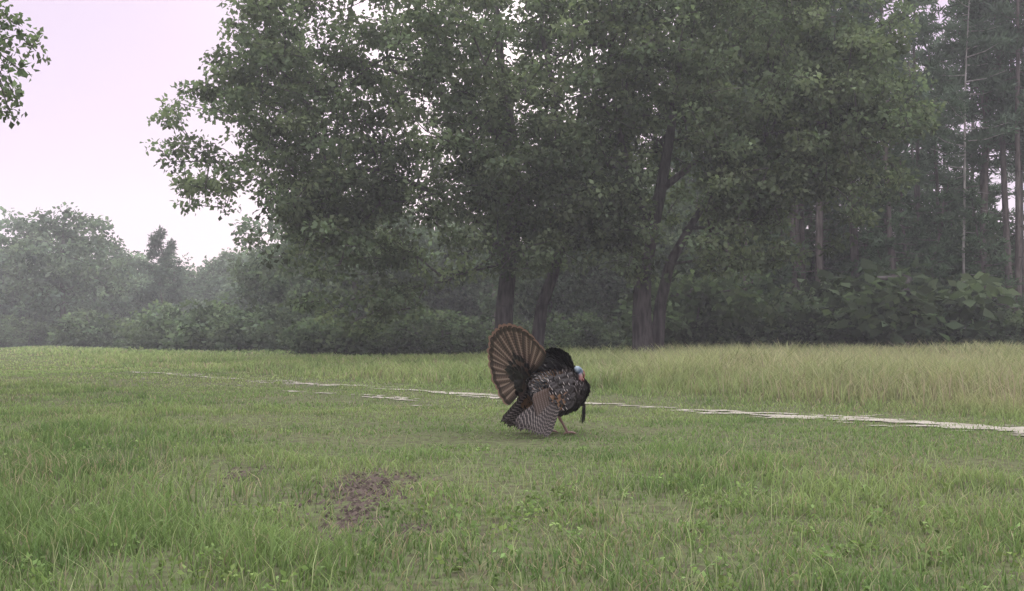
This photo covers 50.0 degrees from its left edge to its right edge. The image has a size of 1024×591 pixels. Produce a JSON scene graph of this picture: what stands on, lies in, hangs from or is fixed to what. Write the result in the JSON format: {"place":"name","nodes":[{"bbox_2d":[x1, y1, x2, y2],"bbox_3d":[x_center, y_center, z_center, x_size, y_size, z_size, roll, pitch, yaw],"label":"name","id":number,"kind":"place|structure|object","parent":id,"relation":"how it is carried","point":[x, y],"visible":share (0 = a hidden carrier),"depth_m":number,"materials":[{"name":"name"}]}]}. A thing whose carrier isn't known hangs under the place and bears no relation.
{"place":"outdoors","nodes":[
{"label":"outdoors","id":0,"kind":"place"},
{"bbox_2d":[440,233,533,328],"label":"tree","id":1,"kind":"object","parent":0,"point":[471,302],"visible":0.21,"depth_m":66.14,"materials":[{"name":"green plant"}]},
{"bbox_2d":[475,254,534,328],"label":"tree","id":2,"kind":"object","parent":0,"point":[518,317],"depth_m":73.02,"materials":[{"name":"green plant"}]},
{"bbox_2d":[0,338,1023,590],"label":"ground","id":3,"kind":"structure","parent":0,"point":[505,442],"depth_m":6.24,"materials":[{"name":"green plant"}]},
{"bbox_2d":[0,0,50,128],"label":"oak tree","id":4,"kind":"object","parent":3,"relation":"on","point":[5,91],"visible":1,"depth_m":14.22,"materials":[{"name":"green plant"}]},
{"bbox_2d":[0,202,139,323],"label":"broadleaf tree","id":5,"kind":"object","parent":3,"relation":"on","point":[33,254],"visible":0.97,"depth_m":87.12,"materials":[{"name":"green plant"}]},
{"bbox_2d":[47,308,129,347],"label":"shrub","id":6,"kind":"object","parent":3,"relation":"on","point":[68,332],"visible":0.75,"depth_m":73.35,"materials":[{"name":"green plant"}]},
{"bbox_2d":[76,317,139,348],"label":"shrub","id":7,"kind":"object","parent":3,"relation":"on","point":[107,323],"visible":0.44,"depth_m":72.98,"materials":[{"name":"green plant"}]},
{"bbox_2d":[129,226,191,329],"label":"pine tree","id":8,"kind":"object","parent":3,"relation":"on","point":[154,251],"visible":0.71,"depth_m":84.23,"materials":[{"name":"green plant"}]},
{"bbox_2d":[151,238,197,320],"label":"pine tree","id":9,"kind":"object","parent":3,"relation":"on","point":[173,294],"visible":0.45,"depth_m":87.94,"materials":[{"name":"green plant"}]},
{"bbox_2d":[158,292,263,350],"bbox_3d":[-15.741,1.612,59.938,5.625,3.748,6.845,-3,-4,41],"label":"shrub","id":10,"kind":"object","parent":3,"relation":"on","point":[185,343],"visible":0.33,"depth_m":58.46,"materials":[{"name":"green plant"}]},
{"bbox_2d":[185,303,280,351],"bbox_3d":[-14.579,1.820,57.681,5.090,2.878,5.490,-1,0,-16],"label":"shrub","id":11,"kind":"object","parent":3,"relation":"on","point":[228,322],"visible":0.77,"depth_m":56.98,"materials":[{"name":"green plant"}]},
{"bbox_2d":[219,307,291,350],"bbox_3d":[-13.188,1.950,59.217,5.279,2.767,4.894,0,-4,10],"label":"shrub","id":12,"kind":"object","parent":3,"relation":"on","point":[275,347],"visible":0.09,"depth_m":57.98,"materials":[{"name":"green plant"}]},
{"bbox_2d":[226,193,341,321],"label":"tree","id":13,"kind":"object","parent":3,"relation":"on","point":[251,279],"visible":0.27,"depth_m":67.35,"materials":[{"name":"green plant"}]},
{"bbox_2d":[239,301,332,352],"bbox_3d":[-11.236,1.726,56.705,5.701,2.989,5.286,-1,-3,26],"label":"shrub","id":14,"kind":"object","parent":3,"relation":"on","point":[271,327],"visible":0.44,"depth_m":56.09,"materials":[{"name":"green plant"}]},
{"bbox_2d":[0,206,608,331],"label":"distant treeline","id":15,"kind":"object","parent":3,"relation":"on","point":[210,282],"visible":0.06,"depth_m":101.86,"materials":[{"name":"green plant"}]},
{"bbox_2d":[258,242,357,320],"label":"tree","id":16,"kind":"object","parent":3,"relation":"on","point":[310,279],"visible":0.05,"depth_m":65.78,"materials":[{"name":"green plant"}]},
{"bbox_2d":[199,462,446,542],"bbox_3d":[-0.909,0.994,5.496,1.321,0.038,2.914,1,-2,-14],"label":"bare earth patch","id":17,"kind":"object","parent":3,"relation":"on","point":[365,488],"visible":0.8,"depth_m":5.47,"materials":[{"name":"brown soil"}]},
{"bbox_2d":[256,180,443,319],"bbox_3d":[-8.337,-1.653,57.765,9.863,9.404,8.290,-1,-2,23],"label":"tree","id":18,"kind":"object","parent":3,"relation":"on","point":[275,288],"visible":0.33,"depth_m":57.12,"materials":[{"name":"green plant"}]},
{"bbox_2d":[309,206,436,317],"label":"tree","id":19,"kind":"object","parent":3,"relation":"on","point":[402,235],"depth_m":68.03,"materials":[{"name":"green plant"}]},
{"bbox_2d":[332,210,474,319],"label":"tree","id":20,"kind":"object","parent":3,"relation":"on","point":[432,300],"visible":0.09,"depth_m":65.33,"materials":[{"name":"green plant"}]},
{"bbox_2d":[140,0,688,347],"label":"oak tree","id":21,"kind":"object","parent":3,"relation":"on","point":[314,197],"visible":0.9,"depth_m":33.27,"materials":[{"name":"green plant"}]},
{"bbox_2d":[425,157,451,236],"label":"pine","id":22,"kind":"object","parent":3,"relation":"on","point":[434,183],"visible":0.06,"depth_m":77.44,"materials":[{"name":"green plant"}]},
{"bbox_2d":[416,221,489,324],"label":"tree","id":23,"kind":"object","parent":3,"relation":"on","point":[449,261],"visible":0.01,"depth_m":70.92,"materials":[{"name":"green plant"}]},
{"bbox_2d":[411,215,524,324],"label":"tree","id":24,"kind":"object","parent":3,"relation":"on","point":[451,304],"visible":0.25,"depth_m":66.05,"materials":[{"name":"green plant"}]},
{"bbox_2d":[478,87,504,328],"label":"pine","id":25,"kind":"object","parent":3,"relation":"on","point":[492,285],"visible":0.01,"depth_m":64.02,"materials":[{"name":"green plant"}]},
{"bbox_2d":[0,256,1023,356],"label":"undergrowth shrubs","id":26,"kind":"object","parent":3,"relation":"on","point":[885,307],"visible":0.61,"depth_m":44.22,"materials":[{"name":"green plant"}]},
{"bbox_2d":[0,427,1023,590],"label":"broadleaf weeds","id":27,"kind":"object","parent":3,"relation":"on","point":[530,501],"visible":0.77,"depth_m":4.35,"materials":[{"name":"green plant"}]},
{"bbox_2d":[487,323,590,437],"bbox_3d":[0.222,0.687,9.040,0.875,0.920,0.799,0,-2,0],"label":"wild turkey","id":28,"kind":"object","parent":3,"relation":"on","point":[547,386],"visible":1,"depth_m":9.00},
{"bbox_2d":[468,187,632,326],"bbox_3d":[1.972,-1.692,54.390,8.452,9.368,7.755,1,-3,-16],"label":"tree","id":29,"kind":"object","parent":3,"relation":"on","point":[525,288],"visible":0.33,"depth_m":54.07,"materials":[{"name":"green plant"}]},
{"bbox_2d":[537,255,595,326],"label":"tree","id":30,"kind":"object","parent":3,"relation":"on","point":[577,311],"visible":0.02,"depth_m":69.82,"materials":[{"name":"green plant"}]},
{"bbox_2d":[528,247,611,318],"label":"tree","id":31,"kind":"object","parent":3,"relation":"on","point":[601,309],"depth_m":67.80,"materials":[{"name":"green plant"}]},
{"bbox_2d":[568,239,668,325],"bbox_3d":[6.548,-0.710,59.072,7.101,7.552,7.617,4,-5,-39],"label":"tree","id":32,"kind":"object","parent":3,"relation":"on","point":[600,305],"visible":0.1,"depth_m":58.96,"materials":[{"name":"green plant"}]},
{"bbox_2d":[631,134,646,195],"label":"pine","id":33,"kind":"object","parent":3,"relation":"on","point":[638,149],"depth_m":74.01,"materials":[{"name":"green plant"}]},
{"bbox_2d":[584,188,699,310],"bbox_3d":[6.938,-1.302,57.836,7.800,8.645,7.156,1,-2,-45],"label":"tree","id":34,"kind":"object","parent":3,"relation":"on","point":[613,273],"visible":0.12,"depth_m":55.72,"materials":[{"name":"green plant"}]},
{"bbox_2d":[597,169,750,289],"bbox_3d":[9.352,-1.975,59.083,9.443,10.042,10.129,-2,-4,41],"label":"tree","id":35,"kind":"object","parent":3,"relation":"on","point":[678,186],"depth_m":57.71,"materials":[{"name":"green plant"}]},
{"bbox_2d":[598,193,750,316],"bbox_3d":[8.524,-1.174,57.500,8.480,8.408,7.906,2,-1,-38],"label":"tree","id":36,"kind":"object","parent":3,"relation":"on","point":[655,271],"visible":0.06,"depth_m":55.29,"materials":[{"name":"green plant"}]},
{"bbox_2d":[667,123,695,202],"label":"pine","id":37,"kind":"object","parent":3,"relation":"on","point":[680,181],"visible":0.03,"depth_m":64.06,"materials":[{"name":"green plant"}]},
{"bbox_2d":[661,3,776,301],"bbox_3d":[9.439,-8.360,49.125,5.890,22.586,4.709,-1,-3,-4],"label":"pine tree","id":38,"kind":"object","parent":3,"relation":"on","point":[721,106],"visible":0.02,"depth_m":49.33,"materials":[{"name":"green plant"}]},
{"bbox_2d":[510,0,947,353],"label":"oak tree","id":39,"kind":"object","parent":3,"relation":"on","point":[830,76],"visible":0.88,"depth_m":33.42,"materials":[{"name":"green plant"}]},
{"bbox_2d":[720,0,798,279],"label":"pine tree","id":40,"kind":"object","parent":3,"relation":"on","point":[752,67],"depth_m":49.80,"materials":[{"name":"green plant"}]},
{"bbox_2d":[622,0,1023,347],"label":"pine stand","id":41,"kind":"object","parent":3,"relation":"on","point":[936,241],"visible":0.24,"depth_m":49.26,"materials":[{"name":"green plant"}]},
{"bbox_2d":[763,0,888,287],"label":"pine tree","id":42,"kind":"object","parent":3,"relation":"on","point":[819,233],"visible":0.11,"depth_m":47.94,"materials":[{"name":"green plant"}]},
{"bbox_2d":[806,10,858,278],"bbox_3d":[15.307,-7.850,54.784,5.869,21.817,4.328,-1,0,16],"label":"pine tree","id":43,"kind":"object","parent":3,"relation":"on","point":[832,13],"visible":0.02,"depth_m":54.68,"materials":[{"name":"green plant"}]},
{"bbox_2d":[790,1,912,275],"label":"pine tree","id":44,"kind":"object","parent":3,"relation":"on","point":[852,248],"visible":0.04,"depth_m":51.90,"materials":[{"name":"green plant"}]},
{"bbox_2d":[832,0,970,275],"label":"pine tree","id":45,"kind":"object","parent":3,"relation":"on","point":[926,32],"visible":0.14,"depth_m":47.05,"materials":[{"name":"green plant"}]},
{"bbox_2d":[888,0,973,250],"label":"pine tree","id":46,"kind":"object","parent":3,"relation":"on","point":[915,61],"visible":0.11,"depth_m":55.53,"materials":[{"name":"green plant"}]},
{"bbox_2d":[917,0,1023,272],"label":"pine tree","id":47,"kind":"object","parent":3,"relation":"on","point":[984,169],"visible":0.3,"depth_m":49.17,"materials":[{"name":"green plant"}]},
{"bbox_2d":[919,0,1023,343],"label":"pine tree","id":48,"kind":"object","parent":3,"relation":"on","point":[955,97],"visible":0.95,"depth_m":46.47,"materials":[{"name":"green plant"}]},
{"bbox_2d":[958,0,1023,311],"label":"pine tree","id":49,"kind":"object","parent":3,"relation":"on","point":[1016,43],"visible":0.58,"depth_m":47.21,"materials":[{"name":"green plant"}]},
{"bbox_2d":[981,5,1023,165],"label":"pine tree","id":50,"kind":"object","parent":3,"relation":"on","point":[1021,157],"visible":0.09,"depth_m":49.18,"materials":[{"name":"green plant"}]},
{"bbox_2d":[0,0,1023,272],"label":"sky","id":51,"kind":"structure","parent":0,"point":[80,136],"materials":[{"name":"white"}]},
{"bbox_2d":[133,371,1023,435],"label":"sandy track","id":52,"kind":"structure","parent":0,"point":[1016,429],"depth_m":11.12,"materials":[{"name":"beige sand"}]}
]}

